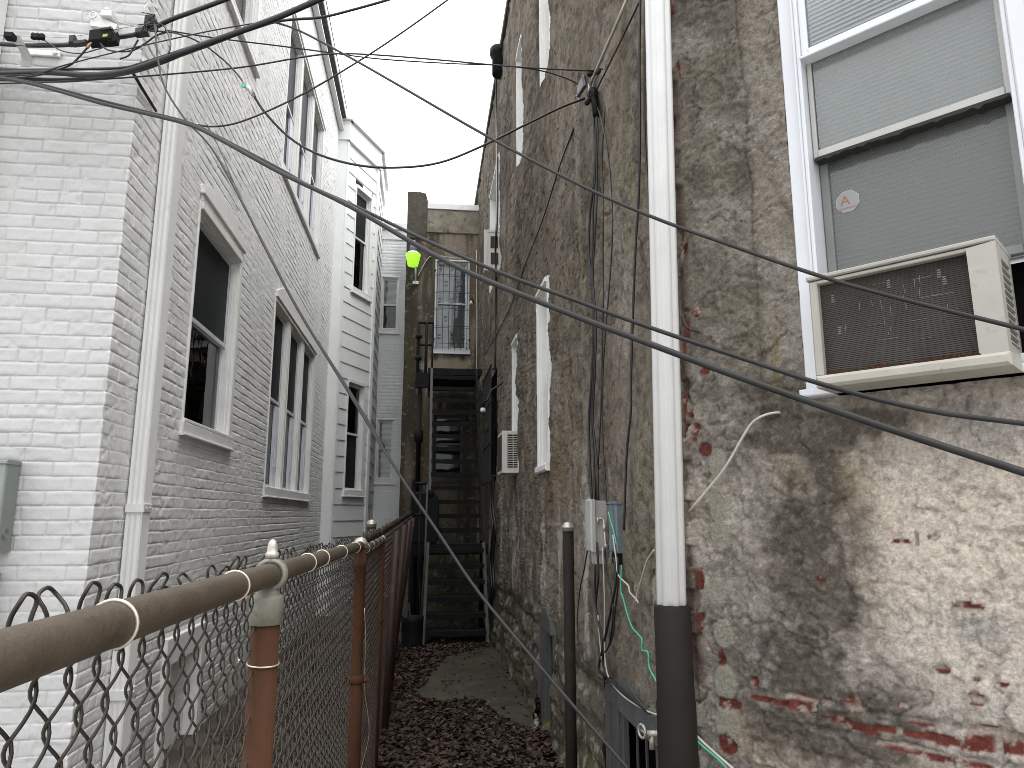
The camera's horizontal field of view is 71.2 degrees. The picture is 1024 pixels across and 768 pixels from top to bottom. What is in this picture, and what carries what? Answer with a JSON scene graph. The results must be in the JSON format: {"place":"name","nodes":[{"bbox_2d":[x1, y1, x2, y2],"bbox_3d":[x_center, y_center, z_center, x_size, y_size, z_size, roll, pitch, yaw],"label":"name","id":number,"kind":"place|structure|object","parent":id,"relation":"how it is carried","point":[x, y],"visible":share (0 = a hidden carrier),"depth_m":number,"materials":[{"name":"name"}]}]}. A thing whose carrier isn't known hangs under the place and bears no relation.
{"place":"outdoors","nodes":[
{"label":"outdoors","id":0,"kind":"place"},
{"bbox_2d":[160,597,605,767],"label":"ground","id":1,"kind":"structure","parent":0,"point":[174,759],"depth_m":5.16,"materials":[{"name":"soil"}]},
{"bbox_2d":[199,631,400,767],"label":"leaf litter","id":2,"kind":"object","parent":1,"relation":"on","point":[228,740],"visible":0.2,"depth_m":5.00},
{"bbox_2d":[316,112,388,615],"bbox_3d":[-2.719,-0.320,12.337,0.836,7.970,2.630,1,-10,-7],"label":"siding bay","id":3,"kind":"object","parent":1,"relation":"on","point":[347,504],"visible":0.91,"depth_m":11.63,"materials":[{"name":"paint"}]},
{"bbox_2d":[342,378,366,497],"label":"window","id":4,"kind":"structure","parent":3,"relation":"in","point":[353,474],"depth_m":11.55,"materials":[{"name":"glass"}]},
{"bbox_2d":[350,184,373,302],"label":"window","id":5,"kind":"structure","parent":3,"relation":"in","point":[363,227],"depth_m":12.14,"materials":[{"name":"paint"}]},
{"bbox_2d":[346,520,376,767],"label":"fence post","id":6,"kind":"object","parent":1,"relation":"on","point":[371,525],"visible":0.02,"depth_m":4.31,"materials":[{"name":"metal"}]},
{"bbox_2d":[360,511,415,767],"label":"rusty alley fence","id":7,"kind":"object","parent":1,"relation":"on","point":[391,581],"visible":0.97,"depth_m":4.10,"materials":[{"name":"metal"}]},
{"bbox_2d":[408,321,489,644],"bbox_3d":[-0.928,1.209,10.195,1.005,4.390,3.753,1,-10,-7],"label":"metal stair","id":8,"kind":"object","parent":1,"relation":"on","point":[445,379],"visible":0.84,"depth_m":9.25,"materials":[{"name":"metal"}]},
{"bbox_2d":[425,618,491,642],"bbox_3d":[-0.809,3.144,9.309,0.940,0.064,2.534,1,-10,-7],"label":"stair step","id":9,"kind":"object","parent":1,"relation":"on","point":[449,620],"visible":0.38,"depth_m":9.36,"materials":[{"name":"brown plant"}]},
{"bbox_2d":[365,635,563,767],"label":"fallen leaves","id":10,"kind":"object","parent":1,"relation":"on","point":[390,756],"visible":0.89,"depth_m":4.82,"materials":[{"name":"brown plant"}]},
{"bbox_2d":[401,615,423,648],"bbox_3d":[-1.113,2.760,7.966,0.256,0.335,0.256,1,-10,-7],"label":"bucket","id":11,"kind":"object","parent":10,"relation":"on","point":[412,630],"visible":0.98,"depth_m":7.87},
{"bbox_2d":[403,600,406,617],"bbox_3d":[-1.203,2.660,8.043,0.052,0.440,0.121,6,-12,-30],"label":"wood scrap","id":12,"kind":"object","parent":11,"relation":"in","point":[404,609],"visible":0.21,"depth_m":8.08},
{"bbox_2d":[541,720,550,734],"bbox_3d":[0.259,2.334,4.817,0.134,0.149,0.129,1,-10,-7],"label":"mossy stone","id":13,"kind":"object","parent":1,"relation":"on","point":[546,725],"visible":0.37,"depth_m":4.79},
{"bbox_2d":[561,522,576,767],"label":"pipe post","id":14,"kind":"object","parent":1,"relation":"on","point":[569,650],"visible":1,"depth_m":3.08,"materials":[{"name":"metal"}]},
{"bbox_2d":[327,0,505,222],"label":"sky","id":15,"kind":"structure","parent":0,"point":[412,131],"materials":[{"name":"white"}]},
{"bbox_2d":[410,490,438,543],"bbox_3d":[-1.094,1.660,8.961,0.355,0.658,0.282,1,-10,-7],"label":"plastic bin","id":16,"kind":"object","parent":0,"point":[433,514],"visible":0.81,"depth_m":8.85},
{"bbox_2d":[416,647,539,733],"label":"concrete path","id":17,"kind":"structure","parent":0,"point":[477,671],"depth_m":6.07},
{"label":"yard ground","id":18,"kind":"structure","parent":0,"visible":0},
{"bbox_2d":[0,0,346,767],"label":"white brick house","id":19,"kind":"structure","parent":18,"relation":"on","point":[162,380],"depth_m":4.01,"materials":[{"name":"brick"}]},
{"bbox_2d":[0,460,21,551],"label":"meter box","id":20,"kind":"object","parent":19,"relation":"attached to","point":[9,474],"visible":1,"depth_m":3.23,"materials":[{"name":"paint"}]},
{"bbox_2d":[3,31,60,66],"bbox_3d":[-2.413,-1.694,3.576,0.180,0.100,0.232,1,-10,-7],"label":"wall bracket","id":21,"kind":"object","parent":19,"relation":"attached to","point":[25,52],"depth_m":3.64,"materials":[{"name":"metal"}]},
{"bbox_2d":[0,25,141,37],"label":"strand wire","id":22,"kind":"object","parent":21,"relation":"attached to","point":[85,34],"visible":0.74,"depth_m":3.54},
{"bbox_2d":[30,32,45,40],"bbox_3d":[-2.361,-1.731,3.562,0.068,0.028,0.027,1,-10,-7],"label":"wire grip","id":23,"kind":"object","parent":22,"relation":"attached to","point":[37,36],"visible":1,"depth_m":3.55,"materials":[{"name":"paint"}]},
{"bbox_2d":[135,12,161,37],"bbox_3d":[-1.738,-1.719,3.430,0.138,0.130,0.083,1,-10,-7],"label":"cable clamp","id":24,"kind":"object","parent":22,"relation":"attached to","point":[150,20],"visible":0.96,"depth_m":3.42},
{"bbox_2d":[119,39,138,59],"bbox_3d":[-1.827,-1.600,3.416,0.018,0.141,0.075,-9,-14,42],"label":"splitter lead","id":25,"kind":"object","parent":24,"relation":"attached to","point":[131,51],"visible":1,"depth_m":3.41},
{"bbox_2d":[157,22,170,53],"bbox_3d":[-1.644,-1.633,3.380,0.111,0.201,0.019,-6,-12,28],"label":"splitter lead","id":26,"kind":"object","parent":24,"relation":"attached to","point":[168,36],"visible":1,"depth_m":3.37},
{"bbox_2d":[150,30,242,80],"bbox_3d":[-1.491,-1.550,3.385,0.470,0.280,0.007,0,-10,0],"label":"coax cable","id":27,"kind":"object","parent":24,"relation":"attached to","point":[227,63],"visible":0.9,"depth_m":3.39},
{"bbox_2d":[241,80,255,97],"bbox_3d":[-1.224,-1.372,3.321,0.071,0.093,0.049,1,-10,-7],"label":"cable connector","id":28,"kind":"object","parent":27,"relation":"hanging from","point":[245,85],"visible":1,"depth_m":3.32,"materials":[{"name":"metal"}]},
{"bbox_2d":[254,98,585,168],"bbox_3d":[-0.410,-1.308,3.584,1.676,0.565,0.028,3,-11,-16],"label":"coax cable","id":29,"kind":"object","parent":28,"relation":"attached to","point":[403,167],"visible":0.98,"depth_m":3.51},
{"bbox_2d":[165,30,577,84],"bbox_3d":[-0.645,-1.696,3.693,2.123,0.077,0.011,2,-11,-12],"label":"drop cable","id":30,"kind":"object","parent":24,"relation":"attached to","point":[363,56],"visible":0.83,"depth_m":3.66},
{"bbox_2d":[154,24,628,767],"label":"guy wire","id":31,"kind":"object","parent":24,"relation":"attached to","point":[570,702],"visible":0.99,"depth_m":1.91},
{"bbox_2d":[0,56,182,82],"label":"service cable","id":32,"kind":"object","parent":19,"relation":"attached to","point":[86,78],"visible":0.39,"depth_m":3.46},
{"bbox_2d":[0,46,188,70],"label":"service cable","id":33,"kind":"object","parent":19,"relation":"attached to","point":[96,68],"visible":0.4,"depth_m":3.44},
{"bbox_2d":[89,7,118,31],"bbox_3d":[-2.138,-1.911,3.744,0.142,0.113,0.049,1,-10,-7],"label":"wall anchor","id":34,"kind":"object","parent":19,"relation":"attached to","point":[107,17],"depth_m":3.74,"materials":[{"name":"paint"}]},
{"bbox_2d":[0,0,229,47],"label":"service cable","id":35,"kind":"object","parent":19,"relation":"attached to","point":[132,34],"visible":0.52,"depth_m":3.52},
{"bbox_2d":[68,26,119,48],"bbox_3d":[-2.047,-1.678,3.482,0.260,0.132,0.081,-1,-10,5],"label":"splice housing","id":36,"kind":"object","parent":35,"relation":"hanging from","point":[107,36],"visible":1,"depth_m":3.47,"materials":[{"name":"paint"}]},
{"bbox_2d":[12,48,87,78],"bbox_3d":[-2.243,-1.551,3.463,0.396,0.137,0.012,-1,-10,7],"label":"splitter lead","id":37,"kind":"object","parent":36,"relation":"attached to","point":[76,59],"visible":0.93,"depth_m":3.45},
{"bbox_2d":[43,39,104,53],"bbox_3d":[-2.154,-1.669,3.508,0.395,0.131,0.006,-3,-11,14],"label":"splitter lead","id":38,"kind":"object","parent":36,"relation":"attached to","point":[72,52],"visible":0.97,"depth_m":3.50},
{"bbox_2d":[99,30,172,52],"bbox_3d":[-1.805,-1.636,3.426,0.378,0.094,0.009,-1,-10,8],"label":"splitter lead","id":39,"kind":"object","parent":36,"relation":"attached to","point":[146,42],"visible":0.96,"depth_m":3.42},
{"bbox_2d":[0,24,270,70],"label":"service cable","id":40,"kind":"object","parent":19,"relation":"attached to","point":[140,70],"visible":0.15,"depth_m":3.42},
{"bbox_2d":[132,74,156,111],"bbox_3d":[-1.946,-1.544,3.791,0.014,0.033,0.323,1,-10,-7],"label":"wall strap","id":41,"kind":"object","parent":19,"relation":"attached to","point":[146,94],"depth_m":3.79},
{"bbox_2d":[144,2,159,9],"bbox_3d":[-1.833,-1.915,3.651,0.011,0.296,0.373,4,-11,-19],"label":"angle bracket","id":42,"kind":"object","parent":19,"relation":"attached to","point":[151,4],"visible":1,"depth_m":3.58,"materials":[{"name":"paint"}]},
{"bbox_2d":[0,0,324,77],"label":"service cable","id":43,"kind":"object","parent":19,"relation":"attached to","point":[225,36],"visible":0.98,"depth_m":3.35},
{"bbox_2d":[153,621,206,767],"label":"basement window","id":44,"kind":"structure","parent":19,"relation":"in","point":[164,707],"depth_m":4.70,"materials":[{"name":"paint"}]},
{"bbox_2d":[5,0,390,79],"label":"service cable","id":45,"kind":"object","parent":19,"relation":"attached to","point":[294,19],"visible":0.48,"depth_m":3.91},
{"bbox_2d":[179,199,243,450],"bbox_3d":[-2.322,-0.357,5.174,0.411,1.580,1.210,1,-10,-7],"label":"window","id":46,"kind":"structure","parent":19,"relation":"in","point":[213,331],"depth_m":5.33,"materials":[{"name":"paint"}]},
{"bbox_2d":[227,0,261,78],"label":"window","id":47,"kind":"structure","parent":19,"relation":"in","point":[242,11],"depth_m":6.14,"materials":[{"name":"paint"}]},
{"bbox_2d":[265,304,289,488],"bbox_3d":[-2.604,0.143,7.379,0.358,1.872,0.795,1,-10,-7],"label":"window","id":48,"kind":"structure","parent":19,"relation":"in","point":[281,335],"depth_m":7.63,"materials":[{"name":"paint"}]},
{"bbox_2d":[282,324,302,490],"bbox_3d":[-2.711,0.305,8.263,0.358,1.872,0.795,1,-10,-7],"label":"window","id":49,"kind":"structure","parent":19,"relation":"in","point":[296,344],"depth_m":8.50,"materials":[{"name":"paint"}]},
{"bbox_2d":[283,21,302,188],"bbox_3d":[-2.591,-3.073,7.860,0.358,1.772,0.742,1,-10,-7],"label":"window","id":50,"kind":"structure","parent":19,"relation":"in","point":[295,65],"depth_m":8.12,"materials":[{"name":"paint"}]},
{"bbox_2d":[296,343,313,492],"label":"window","id":51,"kind":"structure","parent":19,"relation":"in","point":[308,360],"depth_m":9.40,"materials":[{"name":"paint"}]},
{"bbox_2d":[296,61,313,218],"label":"window","id":52,"kind":"structure","parent":19,"relation":"in","point":[305,137],"depth_m":8.94,"materials":[{"name":"paint"}]},
{"bbox_2d":[308,106,322,243],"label":"window","id":53,"kind":"structure","parent":19,"relation":"in","point":[313,216],"depth_m":9.78,"materials":[{"name":"paint"}]},
{"bbox_2d":[198,0,447,127],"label":"drop cable","id":54,"kind":"object","parent":19,"relation":"attached to","point":[353,64],"visible":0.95,"depth_m":3.38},
{"bbox_2d":[207,125,385,447],"bbox_3d":[-0.887,-0.466,2.777,1.050,1.474,0.012,-6,-12,28],"label":"guy wire","id":55,"kind":"object","parent":54,"relation":"attached to","point":[297,306],"visible":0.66,"depth_m":2.63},
{"bbox_2d":[0,77,1023,476],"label":"service drop","id":56,"kind":"object","parent":19,"relation":"attached to","point":[978,457],"visible":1,"depth_m":1.54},
{"bbox_2d":[0,76,1023,425],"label":"service drop","id":57,"kind":"object","parent":19,"relation":"attached to","point":[824,384],"visible":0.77,"depth_m":1.70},
{"bbox_2d":[0,537,368,767],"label":"chain link fence","id":58,"kind":"object","parent":18,"relation":"on","point":[34,651],"visible":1,"depth_m":1.00,"materials":[{"name":"metal"}]},
{"bbox_2d":[373,222,406,591],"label":"white rear wing","id":59,"kind":"structure","parent":18,"relation":"on","point":[386,495],"depth_m":13.67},
{"bbox_2d":[374,418,394,484],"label":"window","id":60,"kind":"structure","parent":59,"relation":"in","point":[385,427],"depth_m":13.45,"materials":[{"name":"glass"}]},
{"bbox_2d":[379,276,399,334],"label":"window","id":61,"kind":"structure","parent":59,"relation":"in","point":[390,285],"depth_m":13.95,"materials":[{"name":"paint"}]},
{"bbox_2d":[399,192,478,605],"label":"brown stucco wing","id":62,"kind":"structure","parent":18,"relation":"on","point":[440,295],"depth_m":12.43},
{"bbox_2d":[405,240,420,283],"bbox_3d":[-1.724,-2.137,12.461,0.270,0.703,0.415,1,-10,-7],"label":"security light","id":63,"kind":"object","parent":62,"relation":"attached to","point":[412,254],"visible":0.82,"depth_m":12.32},
{"bbox_2d":[432,413,466,482],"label":"window","id":64,"kind":"structure","parent":62,"relation":"in","point":[442,442],"depth_m":12.22,"materials":[{"name":"glass"}]},
{"bbox_2d":[433,259,470,354],"bbox_3d":[-1.078,-1.333,12.774,0.670,1.720,0.455,1,-10,-7],"label":"window","id":65,"kind":"structure","parent":62,"relation":"in","point":[452,286],"depth_m":12.68,"materials":[{"name":"white plastic"}]},
{"bbox_2d":[476,250,477,368],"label":"alley wire","id":66,"kind":"object","parent":62,"relation":"attached to","point":[476,316],"visible":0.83,"depth_m":12.59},
{"bbox_2d":[472,0,1023,767],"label":"stucco house","id":67,"kind":"structure","parent":18,"relation":"on","point":[820,588],"depth_m":2.19,"materials":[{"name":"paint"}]},
{"bbox_2d":[482,364,497,485],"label":"window","id":68,"kind":"structure","parent":67,"relation":"in","point":[490,425],"depth_m":9.50,"materials":[{"name":"paint"}]},
{"bbox_2d":[480,230,501,285],"bbox_3d":[-0.259,-1.601,9.121,0.249,0.530,0.594,1,-10,-7],"label":"air conditioner","id":69,"kind":"object","parent":67,"relation":"attached to","point":[487,256],"visible":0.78,"depth_m":8.85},
{"bbox_2d":[488,476,493,609],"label":"alley wire","id":70,"kind":"object","parent":67,"relation":"attached to","point":[491,547],"visible":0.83,"depth_m":8.65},
{"bbox_2d":[480,383,501,411],"bbox_3d":[-0.235,0.149,8.174,0.261,0.349,0.067,2,-10,-8],"label":"floodlight","id":71,"kind":"object","parent":67,"relation":"attached to","point":[482,409],"visible":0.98,"depth_m":8.14,"materials":[{"name":"paint"}]},
{"bbox_2d":[489,476,496,610],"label":"alley wire","id":72,"kind":"object","parent":67,"relation":"attached to","point":[494,542],"visible":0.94,"depth_m":8.35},
{"bbox_2d":[489,152,499,292],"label":"window","id":73,"kind":"structure","parent":67,"relation":"in","point":[492,197],"depth_m":10.22,"materials":[{"name":"paint"}]},
{"bbox_2d":[494,79,497,369],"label":"alley wire","id":74,"kind":"object","parent":67,"relation":"attached to","point":[495,246],"visible":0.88,"depth_m":8.18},
{"bbox_2d":[497,431,518,474],"bbox_3d":[-0.018,0.668,6.855,0.204,0.390,0.446,1,-10,-7],"label":"air conditioner","id":75,"kind":"object","parent":67,"relation":"attached to","point":[507,459],"visible":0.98,"depth_m":6.65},
{"bbox_2d":[516,35,523,166],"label":"window","id":76,"kind":"structure","parent":67,"relation":"in","point":[519,99],"depth_m":7.28,"materials":[{"name":"paint"}]},
{"bbox_2d":[511,334,536,471],"bbox_3d":[0.237,0.219,6.982,0.453,1.340,0.460,1,-10,-7],"label":"window","id":77,"kind":"structure","parent":67,"relation":"in","point":[515,400],"depth_m":7.15,"materials":[{"name":"paint"}]},
{"bbox_2d":[482,128,573,355],"bbox_3d":[-0.045,-0.903,7.652,0.012,0.320,6.940,1,-10,-7],"label":"alley wire","id":78,"kind":"object","parent":67,"relation":"attached to","point":[572,131],"visible":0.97,"depth_m":5.38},
{"bbox_2d":[535,275,551,473],"bbox_3d":[0.430,-0.046,5.344,0.463,1.410,0.520,1,-10,-7],"label":"window","id":79,"kind":"structure","parent":67,"relation":"in","point":[543,357],"depth_m":5.48,"materials":[{"name":"paint"}]},
{"bbox_2d":[539,0,550,84],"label":"window","id":80,"kind":"structure","parent":67,"relation":"in","point":[544,15],"depth_m":5.78,"materials":[{"name":"paint"}]},
{"bbox_2d":[540,607,611,745],"bbox_3d":[0.505,2.035,4.880,0.571,0.990,0.500,1,-10,-7],"label":"basement window","id":81,"kind":"structure","parent":67,"relation":"in","point":[548,629],"depth_m":4.89,"materials":[{"name":"grey wood"}]},
{"bbox_2d":[588,102,594,498],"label":"wall wire","id":82,"kind":"object","parent":67,"relation":"attached to","point":[589,406],"depth_m":3.63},
{"bbox_2d":[577,551,607,682],"bbox_3d":[0.383,1.089,3.505,0.006,0.614,0.625,1,-10,-7],"label":"wall wire","id":83,"kind":"object","parent":67,"relation":"attached to","point":[577,621],"depth_m":3.69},
{"bbox_2d":[591,118,596,498],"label":"wall wire","id":84,"kind":"object","parent":67,"relation":"attached to","point":[594,475],"depth_m":3.57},
{"bbox_2d":[592,115,599,499],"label":"wall wire","id":85,"kind":"object","parent":67,"relation":"attached to","point":[597,468],"depth_m":3.52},
{"bbox_2d":[585,499,607,563],"bbox_3d":[0.415,0.712,3.450,0.089,0.307,0.156,1,-10,-7],"label":"utility box","id":86,"kind":"object","parent":67,"relation":"attached to","point":[596,517],"visible":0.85,"depth_m":3.42,"materials":[{"name":"grey plastic"}]},
{"bbox_2d":[595,106,605,499],"bbox_3d":[0.427,-0.389,3.453,0.007,1.868,0.361,1,-10,-7],"label":"wall wire","id":87,"kind":"object","parent":67,"relation":"attached to","point":[603,294],"depth_m":3.42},
{"bbox_2d":[597,107,612,504],"bbox_3d":[0.439,-0.479,3.341,0.007,2.059,0.302,1,-10,-7],"label":"wall wire","id":88,"kind":"object","parent":67,"relation":"attached to","point":[607,302],"depth_m":3.31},
{"bbox_2d":[594,562,616,686],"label":"wall wire","id":89,"kind":"object","parent":67,"relation":"attached to","point":[601,631],"depth_m":3.31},
{"bbox_2d":[603,547,613,653],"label":"wall wire","id":90,"kind":"object","parent":67,"relation":"attached to","point":[606,650],"depth_m":3.14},
{"bbox_2d":[601,557,616,655],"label":"wall wire","id":91,"kind":"object","parent":67,"relation":"attached to","point":[612,602],"depth_m":3.09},
{"bbox_2d":[584,0,638,117],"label":"electrical cable","id":92,"kind":"object","parent":67,"relation":"attached to","point":[593,96],"visible":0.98,"depth_m":3.43,"materials":[{"name":"paint"}]},
{"bbox_2d":[577,75,586,97],"bbox_3d":[0.363,-1.546,3.716,0.020,0.107,0.184,1,-10,-7],"label":"drop clamp","id":93,"kind":"object","parent":92,"relation":"attached to","point":[582,85],"visible":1,"depth_m":3.68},
{"bbox_2d":[587,68,602,76],"bbox_3d":[0.432,-1.593,3.650,0.028,0.057,0.116,9,-14,-40],"label":"wire hook","id":94,"kind":"object","parent":93,"relation":"attached to","point":[589,74],"visible":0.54,"depth_m":3.65,"materials":[{"name":"paint"}]},
{"bbox_2d":[0,53,593,83],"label":"drop cable","id":95,"kind":"object","parent":94,"relation":"attached to","point":[305,57],"visible":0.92,"depth_m":3.55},
{"bbox_2d":[607,557,618,649],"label":"wall wire","id":96,"kind":"object","parent":67,"relation":"attached to","point":[617,590],"depth_m":3.04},
{"bbox_2d":[607,501,622,564],"bbox_3d":[0.478,0.655,3.148,0.086,0.270,0.144,1,-10,-7],"label":"junction box","id":97,"kind":"object","parent":67,"relation":"attached to","point":[614,508],"visible":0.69,"depth_m":3.10,"materials":[{"name":"paint"}]},
{"bbox_2d":[608,512,616,544],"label":"wall wire","id":98,"kind":"object","parent":97,"relation":"attached to","point":[612,529],"depth_m":3.11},
{"bbox_2d":[595,542,650,714],"bbox_3d":[0.445,0.977,2.999,0.010,0.585,0.805,1,-10,-7],"label":"wall wire","id":99,"kind":"object","parent":67,"relation":"attached to","point":[619,688],"depth_m":3.24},
{"bbox_2d":[612,535,638,603],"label":"wall wire","id":100,"kind":"object","parent":67,"relation":"attached to","point":[632,595],"depth_m":2.99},
{"bbox_2d":[602,547,656,715],"bbox_3d":[0.460,0.970,2.877,0.007,0.578,0.747,1,-10,-7],"label":"wall wire","id":101,"kind":"object","parent":67,"relation":"attached to","point":[630,701],"depth_m":3.20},
{"bbox_2d":[604,678,657,767],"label":"basement window","id":102,"kind":"structure","parent":67,"relation":"in","point":[622,717],"depth_m":3.06,"materials":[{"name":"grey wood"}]},
{"bbox_2d":[623,0,641,529],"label":"wall wire","id":103,"kind":"object","parent":67,"relation":"attached to","point":[635,248],"depth_m":2.86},
{"bbox_2d":[620,565,655,680],"bbox_3d":[0.478,0.897,2.736,0.007,0.372,0.444,1,-10,-7],"label":"wall wire","id":104,"kind":"object","parent":67,"relation":"attached to","point":[639,635],"depth_m":2.75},
{"bbox_2d":[635,549,654,602],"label":"wall wire","id":105,"kind":"object","parent":67,"relation":"attached to","point":[651,553],"depth_m":2.67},
{"bbox_2d":[643,0,648,197],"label":"wall wire","id":106,"kind":"object","parent":67,"relation":"attached to","point":[644,88],"depth_m":2.80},
{"bbox_2d":[682,314,698,332],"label":"wall wire","id":107,"kind":"object","parent":67,"relation":"attached to","point":[685,324],"depth_m":2.37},
{"bbox_2d":[698,741,726,767],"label":"ground wire","id":108,"kind":"object","parent":67,"relation":"attached to","point":[713,755],"visible":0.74,"depth_m":2.12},
{"bbox_2d":[698,736,733,767],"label":"ground wire","id":109,"kind":"object","parent":67,"relation":"attached to","point":[715,753],"visible":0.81,"depth_m":2.12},
{"bbox_2d":[689,411,780,511],"bbox_3d":[0.646,0.268,2.285,0.142,0.311,0.469,5,-12,-26],"label":"white cable","id":110,"kind":"object","parent":67,"relation":"attached to","point":[728,461],"visible":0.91,"depth_m":2.19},
{"bbox_2d":[777,0,1023,398],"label":"window","id":111,"kind":"structure","parent":67,"relation":"in","point":[915,108],"depth_m":2.07,"materials":[{"name":"white plastic"}]},
{"bbox_2d":[836,190,859,212],"bbox_3d":[1.006,-0.548,2.143,0.066,0.066,0.002,-10,-14,43],"label":"window sticker","id":112,"kind":"object","parent":111,"relation":"attached to","point":[848,201],"depth_m":2.14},
{"bbox_2d":[806,235,1023,395],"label":"air conditioner","id":113,"kind":"object","parent":111,"relation":"in","point":[865,341],"visible":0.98,"depth_m":1.77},
{"bbox_3d":[-1.120,-1.706,3.342,0.020,0.034,0.036,1,-10,-7],"label":"bundle clip","id":114,"kind":"object","parent":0,"visible":0},
{"bbox_2d":[0,23,251,75],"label":"drop cable","id":115,"kind":"object","parent":114,"relation":"attached to","point":[128,49],"visible":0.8,"depth_m":3.42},
{"bbox_2d":[274,22,1023,331],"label":"drop cable","id":116,"kind":"object","parent":114,"relation":"attached to","point":[912,301],"visible":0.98,"depth_m":1.77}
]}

